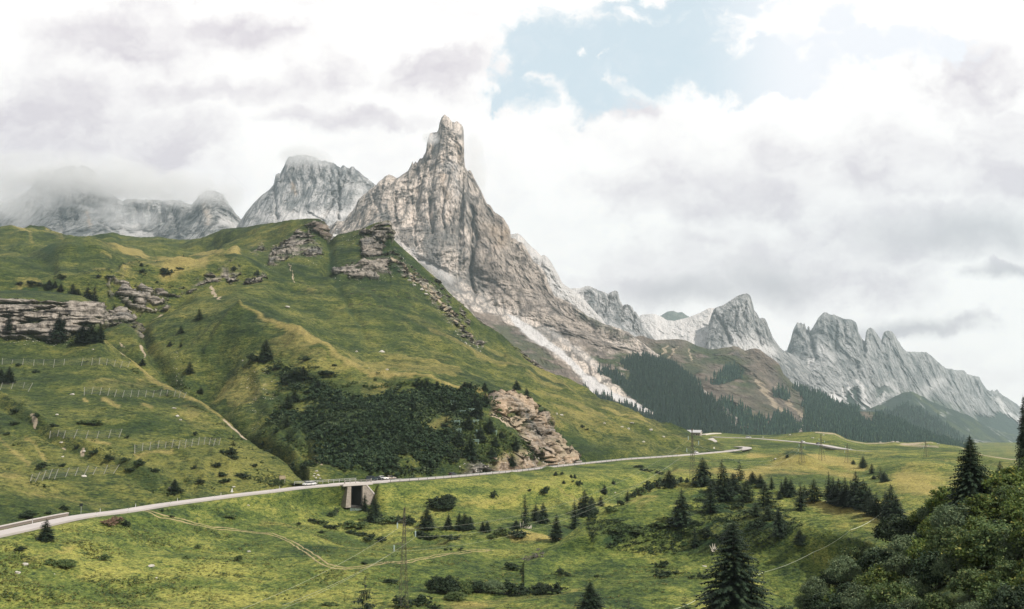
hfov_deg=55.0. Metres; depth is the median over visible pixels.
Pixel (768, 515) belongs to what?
larch tree
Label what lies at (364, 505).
spruce tree
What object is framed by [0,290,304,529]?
slope
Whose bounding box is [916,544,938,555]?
leafy shrub
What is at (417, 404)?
shrubbery
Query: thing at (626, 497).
spruce tree
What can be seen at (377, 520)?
shrub
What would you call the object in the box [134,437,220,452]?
snow fence
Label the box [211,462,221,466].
shrub
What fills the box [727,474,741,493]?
spruce tree
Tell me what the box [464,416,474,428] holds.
spruce tree
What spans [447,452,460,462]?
shrub
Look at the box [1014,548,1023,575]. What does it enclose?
leafy shrub
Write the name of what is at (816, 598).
leafy shrub
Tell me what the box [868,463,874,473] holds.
spruce tree
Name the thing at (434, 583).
shrub
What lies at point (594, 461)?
guard rail
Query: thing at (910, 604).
leafy shrub
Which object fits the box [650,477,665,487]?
shrub
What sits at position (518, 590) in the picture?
shrub
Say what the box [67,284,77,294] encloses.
spruce tree
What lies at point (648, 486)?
shrub
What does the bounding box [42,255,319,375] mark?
undergrowth
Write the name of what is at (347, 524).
shrub
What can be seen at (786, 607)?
leafy shrub
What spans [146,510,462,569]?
path
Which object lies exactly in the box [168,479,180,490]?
spruce tree
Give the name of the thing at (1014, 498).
leafy shrub
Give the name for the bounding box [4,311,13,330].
spruce tree
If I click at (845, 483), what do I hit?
spruce tree
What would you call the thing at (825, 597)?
leafy shrub
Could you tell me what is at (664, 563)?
shrub
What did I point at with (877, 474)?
spruce tree
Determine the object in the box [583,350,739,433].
forest
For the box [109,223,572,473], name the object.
undergrowth
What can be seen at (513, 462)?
spruce tree
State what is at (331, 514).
shrub
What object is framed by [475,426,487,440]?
spruce tree
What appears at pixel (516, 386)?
spruce tree
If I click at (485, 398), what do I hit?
spruce tree
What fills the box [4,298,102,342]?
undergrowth
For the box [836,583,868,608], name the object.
leafy shrub
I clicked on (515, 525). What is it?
spruce tree
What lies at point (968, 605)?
leafy shrub
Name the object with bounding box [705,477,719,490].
larch tree
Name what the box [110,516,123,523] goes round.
shrub
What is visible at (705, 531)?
shrub
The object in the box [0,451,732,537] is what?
road
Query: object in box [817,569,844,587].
leafy shrub
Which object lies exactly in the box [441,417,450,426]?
spruce tree
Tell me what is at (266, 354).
spruce tree
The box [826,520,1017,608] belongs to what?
bank
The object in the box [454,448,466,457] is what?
shrub
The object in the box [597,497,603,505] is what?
spruce tree
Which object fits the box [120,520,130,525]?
shrub
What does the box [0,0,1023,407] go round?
sky
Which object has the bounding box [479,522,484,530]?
spruce tree
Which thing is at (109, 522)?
shrub
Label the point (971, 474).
spruce tree
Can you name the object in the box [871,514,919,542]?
leafy shrub
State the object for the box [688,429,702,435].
farmhouse
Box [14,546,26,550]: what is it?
shrub
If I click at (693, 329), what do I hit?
mountain
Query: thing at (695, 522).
shrub
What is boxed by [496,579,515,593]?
shrub
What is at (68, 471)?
snow fence
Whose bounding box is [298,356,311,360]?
shrub
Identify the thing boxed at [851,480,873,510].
spruce tree
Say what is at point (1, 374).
spruce tree
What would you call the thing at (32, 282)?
shrub
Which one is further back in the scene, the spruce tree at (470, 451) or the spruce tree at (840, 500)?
the spruce tree at (470, 451)
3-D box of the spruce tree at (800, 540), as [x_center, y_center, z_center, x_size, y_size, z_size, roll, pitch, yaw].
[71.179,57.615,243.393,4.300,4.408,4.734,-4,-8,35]
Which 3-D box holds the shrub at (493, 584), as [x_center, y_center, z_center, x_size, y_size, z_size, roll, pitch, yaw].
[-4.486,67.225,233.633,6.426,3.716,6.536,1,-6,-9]
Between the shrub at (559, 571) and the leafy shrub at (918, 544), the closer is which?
the leafy shrub at (918, 544)
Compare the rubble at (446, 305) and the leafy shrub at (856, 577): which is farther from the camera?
the rubble at (446, 305)
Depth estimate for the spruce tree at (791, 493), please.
301.47 m
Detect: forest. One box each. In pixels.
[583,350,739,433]
[692,361,975,447]
[877,400,968,442]
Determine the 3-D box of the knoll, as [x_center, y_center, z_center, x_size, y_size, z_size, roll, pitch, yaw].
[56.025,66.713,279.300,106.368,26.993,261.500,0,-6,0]
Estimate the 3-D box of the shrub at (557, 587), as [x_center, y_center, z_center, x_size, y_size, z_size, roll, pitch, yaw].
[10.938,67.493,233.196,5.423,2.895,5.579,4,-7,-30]
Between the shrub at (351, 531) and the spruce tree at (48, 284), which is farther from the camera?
the spruce tree at (48, 284)
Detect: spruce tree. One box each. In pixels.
[0,368,4,382]
[1,366,15,383]
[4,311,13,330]
[36,519,57,541]
[45,280,52,288]
[47,312,67,341]
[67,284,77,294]
[70,324,87,342]
[80,325,97,342]
[84,288,91,299]
[90,285,99,301]
[92,322,107,341]
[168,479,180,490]
[258,339,273,361]
[283,369,301,383]
[289,391,299,401]
[295,366,309,380]
[343,445,353,452]
[350,576,376,608]
[359,495,368,510]
[363,496,383,521]
[408,399,416,408]
[416,507,436,530]
[422,379,431,390]
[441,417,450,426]
[442,513,452,530]
[451,402,459,412]
[453,432,465,445]
[453,513,463,530]
[458,513,471,530]
[463,433,478,460]
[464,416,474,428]
[468,516,475,529]
[471,395,479,408]
[471,401,485,418]
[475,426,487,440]
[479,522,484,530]
[481,382,488,391]
[482,393,490,405]
[482,521,491,532]
[484,417,495,432]
[487,449,497,458]
[492,437,499,446]
[508,454,517,466]
[511,520,520,528]
[512,380,520,390]
[512,437,519,450]
[520,497,530,527]
[530,504,538,521]
[536,502,551,523]
[547,513,563,540]
[569,498,580,528]
[573,582,609,608]
[575,490,594,516]
[588,496,598,510]
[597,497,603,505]
[601,484,607,493]
[622,597,632,608]
[623,492,631,501]
[658,470,679,488]
[667,490,693,528]
[680,593,691,608]
[688,528,700,548]
[689,457,713,486]
[692,522,777,608]
[700,480,720,513]
[712,460,736,501]
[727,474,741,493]
[730,458,747,479]
[745,471,757,483]
[755,474,765,487]
[768,476,776,489]
[770,510,786,538]
[775,491,782,499]
[780,476,788,493]
[783,479,797,497]
[792,529,805,545]
[793,483,807,510]
[821,472,831,502]
[825,477,839,504]
[826,478,843,505]
[834,487,849,507]
[836,478,848,502]
[841,480,853,506]
[844,470,860,507]
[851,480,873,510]
[858,456,867,467]
[858,487,875,510]
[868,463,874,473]
[874,468,885,477]
[876,491,887,516]
[877,483,901,519]
[879,472,891,481]
[884,495,908,526]
[943,435,990,506]
[1014,397,1023,469]
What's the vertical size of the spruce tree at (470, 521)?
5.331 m
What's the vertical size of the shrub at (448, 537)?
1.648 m
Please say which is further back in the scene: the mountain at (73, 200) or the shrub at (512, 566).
the mountain at (73, 200)
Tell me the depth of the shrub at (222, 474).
362.23 m
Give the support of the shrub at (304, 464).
on the hillside
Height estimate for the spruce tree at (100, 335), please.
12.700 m
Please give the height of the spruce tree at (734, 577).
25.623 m
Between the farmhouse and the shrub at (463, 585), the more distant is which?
the farmhouse
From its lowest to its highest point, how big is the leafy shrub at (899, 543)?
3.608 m
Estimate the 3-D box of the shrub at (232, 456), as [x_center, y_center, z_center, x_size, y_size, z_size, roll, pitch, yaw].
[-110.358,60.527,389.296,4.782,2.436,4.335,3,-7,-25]
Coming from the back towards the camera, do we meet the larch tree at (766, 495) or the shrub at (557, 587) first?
the larch tree at (766, 495)
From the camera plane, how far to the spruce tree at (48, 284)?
744.33 m
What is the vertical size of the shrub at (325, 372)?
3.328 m
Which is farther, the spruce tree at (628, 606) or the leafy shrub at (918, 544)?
the spruce tree at (628, 606)
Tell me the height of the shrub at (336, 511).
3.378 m
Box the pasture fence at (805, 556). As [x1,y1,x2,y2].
[676,514,881,608]
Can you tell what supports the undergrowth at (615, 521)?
on the knoll
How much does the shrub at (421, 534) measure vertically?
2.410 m
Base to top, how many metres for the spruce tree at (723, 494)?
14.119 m
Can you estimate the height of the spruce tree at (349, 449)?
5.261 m
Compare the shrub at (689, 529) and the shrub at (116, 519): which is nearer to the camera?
the shrub at (116, 519)
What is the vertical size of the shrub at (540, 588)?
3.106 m
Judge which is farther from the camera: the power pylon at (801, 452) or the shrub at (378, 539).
the power pylon at (801, 452)
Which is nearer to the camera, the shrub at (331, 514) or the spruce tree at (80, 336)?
the shrub at (331, 514)
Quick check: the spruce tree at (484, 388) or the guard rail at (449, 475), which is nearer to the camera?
the guard rail at (449, 475)
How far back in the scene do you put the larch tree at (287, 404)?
494.45 m
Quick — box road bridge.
[294,478,374,508]
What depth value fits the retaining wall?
255.05 m
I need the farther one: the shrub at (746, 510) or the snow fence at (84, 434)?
the snow fence at (84, 434)
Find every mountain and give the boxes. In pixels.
[0,165,240,239]
[236,155,375,227]
[328,115,736,432]
[511,233,604,323]
[572,286,654,339]
[635,336,874,442]
[639,308,714,348]
[661,311,688,320]
[709,293,810,389]
[785,312,1022,442]
[868,391,1018,442]
[892,406,982,442]
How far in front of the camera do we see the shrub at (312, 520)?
346.51 m
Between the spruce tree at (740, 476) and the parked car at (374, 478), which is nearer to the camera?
the spruce tree at (740, 476)
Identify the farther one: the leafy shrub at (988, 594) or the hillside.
the hillside
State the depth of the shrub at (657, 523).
286.07 m
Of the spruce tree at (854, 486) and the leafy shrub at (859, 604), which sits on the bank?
the leafy shrub at (859, 604)
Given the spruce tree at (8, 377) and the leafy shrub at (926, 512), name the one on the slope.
the spruce tree at (8, 377)
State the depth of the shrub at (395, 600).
214.91 m
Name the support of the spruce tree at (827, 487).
on the knoll
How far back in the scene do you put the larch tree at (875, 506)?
243.27 m
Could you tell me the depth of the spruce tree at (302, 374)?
527.97 m
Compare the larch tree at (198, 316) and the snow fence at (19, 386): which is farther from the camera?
the larch tree at (198, 316)
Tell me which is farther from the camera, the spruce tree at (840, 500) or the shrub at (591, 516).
the shrub at (591, 516)
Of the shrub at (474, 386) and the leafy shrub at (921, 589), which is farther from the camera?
the shrub at (474, 386)
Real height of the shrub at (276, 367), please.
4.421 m
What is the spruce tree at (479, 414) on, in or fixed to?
on the hillside
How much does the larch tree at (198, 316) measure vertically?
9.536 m
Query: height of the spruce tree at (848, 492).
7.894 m
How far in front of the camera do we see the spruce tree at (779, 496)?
298.64 m
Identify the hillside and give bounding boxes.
[0,218,741,488]
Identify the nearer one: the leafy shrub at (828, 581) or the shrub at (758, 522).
the leafy shrub at (828, 581)
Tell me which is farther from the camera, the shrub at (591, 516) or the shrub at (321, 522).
the shrub at (321, 522)
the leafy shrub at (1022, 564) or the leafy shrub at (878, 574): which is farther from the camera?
the leafy shrub at (878, 574)
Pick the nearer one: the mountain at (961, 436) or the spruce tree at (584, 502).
the spruce tree at (584, 502)
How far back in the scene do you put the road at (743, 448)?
735.13 m
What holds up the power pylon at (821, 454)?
on the ground at (913, 473)
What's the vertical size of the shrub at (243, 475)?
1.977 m
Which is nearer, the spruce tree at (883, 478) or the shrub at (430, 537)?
the shrub at (430, 537)
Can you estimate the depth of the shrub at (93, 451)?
360.89 m
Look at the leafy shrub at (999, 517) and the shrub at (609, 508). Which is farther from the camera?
the shrub at (609, 508)
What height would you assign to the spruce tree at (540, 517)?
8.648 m
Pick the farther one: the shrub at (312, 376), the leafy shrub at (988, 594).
the shrub at (312, 376)
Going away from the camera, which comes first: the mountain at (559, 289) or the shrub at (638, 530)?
the shrub at (638, 530)
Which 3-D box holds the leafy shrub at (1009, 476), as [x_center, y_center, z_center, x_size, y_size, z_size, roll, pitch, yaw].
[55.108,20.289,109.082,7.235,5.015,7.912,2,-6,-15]
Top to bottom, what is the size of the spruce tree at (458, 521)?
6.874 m
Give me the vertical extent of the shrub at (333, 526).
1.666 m
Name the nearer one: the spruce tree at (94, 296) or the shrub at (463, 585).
the shrub at (463, 585)
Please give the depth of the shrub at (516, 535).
312.27 m
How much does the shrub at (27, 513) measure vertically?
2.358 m
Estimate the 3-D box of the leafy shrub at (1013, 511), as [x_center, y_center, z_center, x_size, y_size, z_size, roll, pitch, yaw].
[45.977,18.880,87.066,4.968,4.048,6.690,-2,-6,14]
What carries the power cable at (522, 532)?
attached to the power pylon at (402, 556)
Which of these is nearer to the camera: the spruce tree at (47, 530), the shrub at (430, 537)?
the spruce tree at (47, 530)
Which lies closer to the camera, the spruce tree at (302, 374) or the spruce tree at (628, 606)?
the spruce tree at (628, 606)
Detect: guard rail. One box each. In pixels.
[390,470,513,481]
[522,455,671,469]
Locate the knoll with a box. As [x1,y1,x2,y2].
[524,478,890,596]
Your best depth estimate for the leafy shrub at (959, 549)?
80.66 m
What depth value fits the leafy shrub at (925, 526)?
102.35 m
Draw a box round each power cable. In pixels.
[243,531,393,608]
[284,540,410,604]
[394,464,670,551]
[409,441,686,528]
[427,455,684,536]
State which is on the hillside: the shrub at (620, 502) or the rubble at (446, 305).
the rubble at (446, 305)
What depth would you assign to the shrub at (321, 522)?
345.14 m
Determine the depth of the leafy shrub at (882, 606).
76.28 m
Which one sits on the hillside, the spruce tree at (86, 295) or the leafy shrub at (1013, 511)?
the spruce tree at (86, 295)
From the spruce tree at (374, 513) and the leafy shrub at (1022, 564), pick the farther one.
the spruce tree at (374, 513)
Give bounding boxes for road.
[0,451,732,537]
[712,437,859,450]
[725,446,751,450]
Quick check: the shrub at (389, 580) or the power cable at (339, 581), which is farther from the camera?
the shrub at (389, 580)
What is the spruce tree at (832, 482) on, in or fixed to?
on the knoll
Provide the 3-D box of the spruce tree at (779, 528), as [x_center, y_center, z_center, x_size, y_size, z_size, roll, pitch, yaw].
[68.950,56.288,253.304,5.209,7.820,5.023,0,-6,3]
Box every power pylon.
[393,508,415,608]
[686,428,698,481]
[798,441,804,463]
[818,437,824,460]
[844,443,850,462]
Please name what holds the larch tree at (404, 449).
on the hillside
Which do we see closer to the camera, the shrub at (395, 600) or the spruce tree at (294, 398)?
the shrub at (395, 600)
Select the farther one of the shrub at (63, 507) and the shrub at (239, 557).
the shrub at (63, 507)
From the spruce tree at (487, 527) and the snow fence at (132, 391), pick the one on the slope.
the snow fence at (132, 391)
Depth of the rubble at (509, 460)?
474.70 m
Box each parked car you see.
[302,481,312,485]
[366,476,377,480]
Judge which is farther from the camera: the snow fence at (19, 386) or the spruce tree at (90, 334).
the spruce tree at (90, 334)
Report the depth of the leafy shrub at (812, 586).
122.23 m
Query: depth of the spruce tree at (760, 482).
317.59 m
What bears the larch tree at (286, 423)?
on the hillside
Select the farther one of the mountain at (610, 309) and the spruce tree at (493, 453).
the mountain at (610, 309)
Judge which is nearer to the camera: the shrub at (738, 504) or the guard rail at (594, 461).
the shrub at (738, 504)
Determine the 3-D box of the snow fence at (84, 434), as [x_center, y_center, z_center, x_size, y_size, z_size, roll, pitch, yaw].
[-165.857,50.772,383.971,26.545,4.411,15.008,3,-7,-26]
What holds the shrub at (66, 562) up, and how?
on the ground at (913, 473)
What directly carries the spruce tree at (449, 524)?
on the ground at (913, 473)
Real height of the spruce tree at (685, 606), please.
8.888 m
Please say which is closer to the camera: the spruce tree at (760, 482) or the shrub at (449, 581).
the shrub at (449, 581)
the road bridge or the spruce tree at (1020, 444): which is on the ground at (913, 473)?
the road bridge
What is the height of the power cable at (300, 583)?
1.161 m
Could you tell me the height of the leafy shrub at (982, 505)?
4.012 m
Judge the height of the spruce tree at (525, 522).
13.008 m
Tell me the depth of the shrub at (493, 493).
404.28 m
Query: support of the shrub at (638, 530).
on the knoll
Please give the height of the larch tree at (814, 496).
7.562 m
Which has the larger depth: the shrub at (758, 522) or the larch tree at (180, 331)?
the larch tree at (180, 331)
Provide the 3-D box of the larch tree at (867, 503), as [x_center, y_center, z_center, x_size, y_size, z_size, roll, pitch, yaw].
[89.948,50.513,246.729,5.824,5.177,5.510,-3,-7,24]
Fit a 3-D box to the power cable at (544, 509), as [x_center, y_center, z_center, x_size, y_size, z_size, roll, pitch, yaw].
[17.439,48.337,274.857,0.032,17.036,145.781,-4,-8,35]
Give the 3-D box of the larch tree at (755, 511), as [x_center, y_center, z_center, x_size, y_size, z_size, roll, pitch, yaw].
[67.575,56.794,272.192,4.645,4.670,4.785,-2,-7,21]
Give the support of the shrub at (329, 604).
on the ground at (913, 473)
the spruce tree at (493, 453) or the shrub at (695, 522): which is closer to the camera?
the shrub at (695, 522)
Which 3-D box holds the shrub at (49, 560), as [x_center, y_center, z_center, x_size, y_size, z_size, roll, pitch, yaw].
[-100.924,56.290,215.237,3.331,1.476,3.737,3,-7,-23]
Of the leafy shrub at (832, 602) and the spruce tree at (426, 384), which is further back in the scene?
the spruce tree at (426, 384)
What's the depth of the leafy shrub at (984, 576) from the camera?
71.03 m
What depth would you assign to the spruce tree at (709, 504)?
291.39 m
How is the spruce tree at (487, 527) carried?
on the ground at (913, 473)
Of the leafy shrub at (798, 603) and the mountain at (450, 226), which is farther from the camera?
the mountain at (450, 226)
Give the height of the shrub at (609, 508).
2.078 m
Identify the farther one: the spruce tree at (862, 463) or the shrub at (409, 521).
the spruce tree at (862, 463)
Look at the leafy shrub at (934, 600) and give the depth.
72.41 m
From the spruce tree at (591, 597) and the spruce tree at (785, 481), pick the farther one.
the spruce tree at (785, 481)
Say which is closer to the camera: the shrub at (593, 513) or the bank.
the bank
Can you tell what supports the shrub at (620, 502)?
on the knoll
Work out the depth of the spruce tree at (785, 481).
305.03 m
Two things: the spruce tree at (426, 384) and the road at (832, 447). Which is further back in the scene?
the road at (832, 447)
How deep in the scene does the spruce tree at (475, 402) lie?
501.89 m
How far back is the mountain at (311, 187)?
4465.18 m
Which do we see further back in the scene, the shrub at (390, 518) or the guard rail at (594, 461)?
the guard rail at (594, 461)
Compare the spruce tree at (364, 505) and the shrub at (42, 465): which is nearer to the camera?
the shrub at (42, 465)
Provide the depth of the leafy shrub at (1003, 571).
70.22 m
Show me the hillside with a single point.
(240, 320)
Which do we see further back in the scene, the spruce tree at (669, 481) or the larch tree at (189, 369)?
the larch tree at (189, 369)
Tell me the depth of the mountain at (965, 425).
5627.55 m
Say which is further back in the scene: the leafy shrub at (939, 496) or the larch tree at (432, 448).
the larch tree at (432, 448)
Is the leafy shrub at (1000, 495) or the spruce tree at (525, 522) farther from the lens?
the spruce tree at (525, 522)
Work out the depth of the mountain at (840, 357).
6290.73 m
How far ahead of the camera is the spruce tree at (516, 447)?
485.84 m
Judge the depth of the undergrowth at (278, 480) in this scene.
373.89 m
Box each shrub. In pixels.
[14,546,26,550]
[17,510,39,518]
[26,280,39,284]
[35,461,50,468]
[43,558,56,564]
[49,559,78,566]
[59,505,69,509]
[82,420,103,424]
[87,448,98,454]
[96,554,109,559]
[100,519,115,525]
[103,454,115,460]
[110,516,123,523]
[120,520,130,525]
[133,458,145,465]
[160,268,174,272]
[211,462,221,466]
[218,472,227,476]
[222,447,238,454]
[227,455,238,458]
[234,555,242,560]
[235,473,252,477]
[250,355,263,360]
[265,364,281,369]
[279,371,289,381]
[288,461,297,471]
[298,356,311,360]
[299,461,311,469]
[306,374,317,378]
[307,518,320,521]
[310,520,328,524]
[317,370,338,375]
[319,601,339,606]
[323,525,339,528]
[327,512,337,516]
[332,507,339,513]
[338,520,358,527]
[345,529,356,533]
[353,521,371,527]
[355,532,366,535]
[361,533,375,540]
[373,517,381,522]
[373,536,386,541]
[379,516,396,522]
[382,578,397,582]
[391,595,416,607]
[395,515,414,522]
[404,517,417,524]
[410,594,432,605]
[414,530,429,537]
[424,496,445,507]
[424,534,437,539]
[424,575,451,591]
[427,603,441,608]
[429,502,455,509]
[437,494,456,504]
[440,535,462,539]
[440,575,461,592]
[444,591,467,599]
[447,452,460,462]
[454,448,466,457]
[457,580,476,593]
[465,382,480,389]
[466,580,486,592]
[481,579,506,593]
[490,489,498,497]
[493,526,509,535]
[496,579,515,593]
[504,562,521,569]
[508,530,526,537]
[510,583,531,595]
[522,548,543,560]
[530,581,550,594]
[540,486,549,493]
[547,582,567,594]
[554,567,565,574]
[587,514,597,518]
[588,510,599,514]
[603,505,618,511]
[617,500,624,505]
[629,528,646,532]
[631,487,646,494]
[639,468,655,471]
[642,480,654,491]
[648,521,669,526]
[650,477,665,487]
[651,560,669,567]
[651,570,672,576]
[680,525,698,533]
[687,520,704,525]
[696,527,716,537]
[713,534,726,539]
[718,522,740,529]
[729,502,744,507]
[738,508,752,516]
[747,518,767,528]
[776,605,792,608]
[791,595,807,608]
[797,575,830,598]
[802,592,826,608]
[809,592,847,608]
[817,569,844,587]
[823,554,861,583]
[823,587,836,602]
[831,580,855,597]
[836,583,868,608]
[837,542,870,570]
[851,585,881,608]
[852,573,867,585]
[855,547,902,571]
[857,563,907,594]
[862,579,920,606]
[864,544,894,554]
[867,599,901,608]
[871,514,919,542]
[880,550,917,579]
[882,532,914,556]
[893,595,923,608]
[897,574,936,599]
[903,536,928,563]
[907,506,923,525]
[908,549,957,588]
[909,530,924,544]
[916,498,941,519]
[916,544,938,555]
[916,591,957,608]
[917,513,938,542]
[922,525,967,552]
[925,486,956,511]
[926,503,978,533]
[927,549,975,577]
[938,529,1003,568]
[944,566,987,596]
[950,516,1022,566]
[953,598,986,608]
[958,493,1003,521]
[961,515,997,531]
[971,579,1008,608]
[975,568,1007,589]
[976,583,1023,608]
[979,465,1023,494]
[985,556,1021,584]
[988,482,1019,515]
[989,514,1017,529]
[992,529,1023,560]
[997,486,1023,511]
[997,497,1023,527]
[1001,568,1023,590]
[1005,512,1023,551]
[1008,563,1023,580]
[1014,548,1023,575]
[1015,457,1023,472]
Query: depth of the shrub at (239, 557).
255.73 m
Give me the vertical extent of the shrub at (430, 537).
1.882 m
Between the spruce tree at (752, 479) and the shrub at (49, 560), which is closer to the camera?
the shrub at (49, 560)
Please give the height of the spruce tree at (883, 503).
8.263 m
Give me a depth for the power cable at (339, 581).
164.23 m
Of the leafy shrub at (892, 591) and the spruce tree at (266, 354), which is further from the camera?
the spruce tree at (266, 354)
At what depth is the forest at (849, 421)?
2343.69 m
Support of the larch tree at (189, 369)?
on the hillside
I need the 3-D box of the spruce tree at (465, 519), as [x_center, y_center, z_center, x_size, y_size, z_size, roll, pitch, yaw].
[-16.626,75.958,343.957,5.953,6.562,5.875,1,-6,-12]
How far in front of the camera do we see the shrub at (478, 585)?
233.24 m
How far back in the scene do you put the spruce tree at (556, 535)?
307.08 m
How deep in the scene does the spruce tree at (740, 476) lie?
330.68 m
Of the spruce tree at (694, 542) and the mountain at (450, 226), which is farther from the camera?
the mountain at (450, 226)
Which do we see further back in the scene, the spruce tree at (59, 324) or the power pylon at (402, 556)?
the spruce tree at (59, 324)
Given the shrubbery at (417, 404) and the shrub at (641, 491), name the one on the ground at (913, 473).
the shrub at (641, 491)
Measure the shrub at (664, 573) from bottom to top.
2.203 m
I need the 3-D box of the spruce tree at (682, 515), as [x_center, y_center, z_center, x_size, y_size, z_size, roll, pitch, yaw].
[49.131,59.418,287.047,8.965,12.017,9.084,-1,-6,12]
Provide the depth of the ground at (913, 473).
286.19 m
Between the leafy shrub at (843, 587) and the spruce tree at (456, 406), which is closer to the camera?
the leafy shrub at (843, 587)
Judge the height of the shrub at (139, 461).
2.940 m
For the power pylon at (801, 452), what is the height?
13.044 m
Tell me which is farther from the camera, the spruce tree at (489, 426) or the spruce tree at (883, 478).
the spruce tree at (489, 426)
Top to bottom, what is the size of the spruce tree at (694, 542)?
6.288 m
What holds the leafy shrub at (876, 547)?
on the bank
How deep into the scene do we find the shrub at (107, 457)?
352.93 m
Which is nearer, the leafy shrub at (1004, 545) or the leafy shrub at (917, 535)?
the leafy shrub at (1004, 545)
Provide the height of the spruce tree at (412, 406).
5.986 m
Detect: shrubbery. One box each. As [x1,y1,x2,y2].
[265,366,488,476]
[268,371,463,476]
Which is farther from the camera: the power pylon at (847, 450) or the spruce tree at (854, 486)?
the power pylon at (847, 450)
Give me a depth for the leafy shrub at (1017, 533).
77.77 m
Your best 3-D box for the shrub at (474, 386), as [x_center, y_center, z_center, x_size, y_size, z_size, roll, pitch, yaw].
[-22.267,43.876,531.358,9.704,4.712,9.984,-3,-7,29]
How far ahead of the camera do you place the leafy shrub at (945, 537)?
90.83 m
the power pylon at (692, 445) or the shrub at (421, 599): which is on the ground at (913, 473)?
the shrub at (421, 599)
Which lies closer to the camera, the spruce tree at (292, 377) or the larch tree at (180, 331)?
the spruce tree at (292, 377)
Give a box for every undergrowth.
[0,351,285,493]
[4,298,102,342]
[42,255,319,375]
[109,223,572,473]
[172,365,544,467]
[584,492,802,554]
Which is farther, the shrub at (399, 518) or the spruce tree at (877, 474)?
the spruce tree at (877, 474)
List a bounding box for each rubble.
[391,256,483,351]
[459,452,570,471]
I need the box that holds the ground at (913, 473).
[0,432,1018,608]
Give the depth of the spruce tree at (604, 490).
438.70 m
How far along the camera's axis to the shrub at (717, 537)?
268.06 m
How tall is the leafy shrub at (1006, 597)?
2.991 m
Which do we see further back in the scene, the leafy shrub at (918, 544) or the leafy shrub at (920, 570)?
the leafy shrub at (918, 544)
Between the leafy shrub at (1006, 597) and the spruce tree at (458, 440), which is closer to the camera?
the leafy shrub at (1006, 597)
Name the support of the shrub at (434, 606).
on the ground at (913, 473)
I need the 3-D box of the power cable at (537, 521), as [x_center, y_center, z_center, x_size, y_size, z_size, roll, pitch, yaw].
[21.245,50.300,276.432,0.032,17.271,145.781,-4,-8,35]
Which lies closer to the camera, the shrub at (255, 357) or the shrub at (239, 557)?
the shrub at (239, 557)
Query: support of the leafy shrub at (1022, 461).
on the bank
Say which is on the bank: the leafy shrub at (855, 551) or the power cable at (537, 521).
the leafy shrub at (855, 551)
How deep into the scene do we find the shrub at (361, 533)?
343.58 m
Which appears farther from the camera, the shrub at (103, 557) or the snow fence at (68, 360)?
the snow fence at (68, 360)
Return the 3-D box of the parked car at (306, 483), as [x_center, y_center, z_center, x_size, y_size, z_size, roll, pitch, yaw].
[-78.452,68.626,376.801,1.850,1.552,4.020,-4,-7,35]
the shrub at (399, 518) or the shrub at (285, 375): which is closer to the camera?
the shrub at (399, 518)
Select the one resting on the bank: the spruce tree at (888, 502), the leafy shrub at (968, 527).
the leafy shrub at (968, 527)
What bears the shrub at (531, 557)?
on the knoll
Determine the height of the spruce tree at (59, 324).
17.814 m
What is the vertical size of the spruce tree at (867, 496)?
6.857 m
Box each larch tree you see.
[176,326,183,333]
[185,361,192,373]
[195,309,202,319]
[280,415,290,426]
[281,392,295,408]
[366,423,375,432]
[400,444,408,454]
[428,443,438,453]
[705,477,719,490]
[735,479,755,501]
[749,503,762,516]
[753,482,780,507]
[759,506,776,520]
[798,485,809,496]
[803,479,823,501]
[860,497,873,513]
[865,494,882,516]
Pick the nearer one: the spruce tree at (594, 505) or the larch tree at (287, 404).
the spruce tree at (594, 505)
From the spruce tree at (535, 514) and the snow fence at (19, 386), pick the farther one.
the snow fence at (19, 386)
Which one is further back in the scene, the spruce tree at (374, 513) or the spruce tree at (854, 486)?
the spruce tree at (374, 513)
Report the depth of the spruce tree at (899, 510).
231.26 m
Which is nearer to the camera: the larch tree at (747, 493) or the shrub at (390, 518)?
the larch tree at (747, 493)
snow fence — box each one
[0,382,32,390]
[2,358,129,367]
[30,465,118,481]
[49,429,121,437]
[84,387,186,397]
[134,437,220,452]
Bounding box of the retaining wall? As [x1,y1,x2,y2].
[0,512,68,529]
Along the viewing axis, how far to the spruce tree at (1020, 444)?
113.66 m
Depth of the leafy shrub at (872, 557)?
109.95 m
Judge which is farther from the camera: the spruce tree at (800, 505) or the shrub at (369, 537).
the shrub at (369, 537)
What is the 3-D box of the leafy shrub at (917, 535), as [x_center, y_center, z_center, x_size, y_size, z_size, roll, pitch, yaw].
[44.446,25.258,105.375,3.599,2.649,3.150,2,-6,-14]

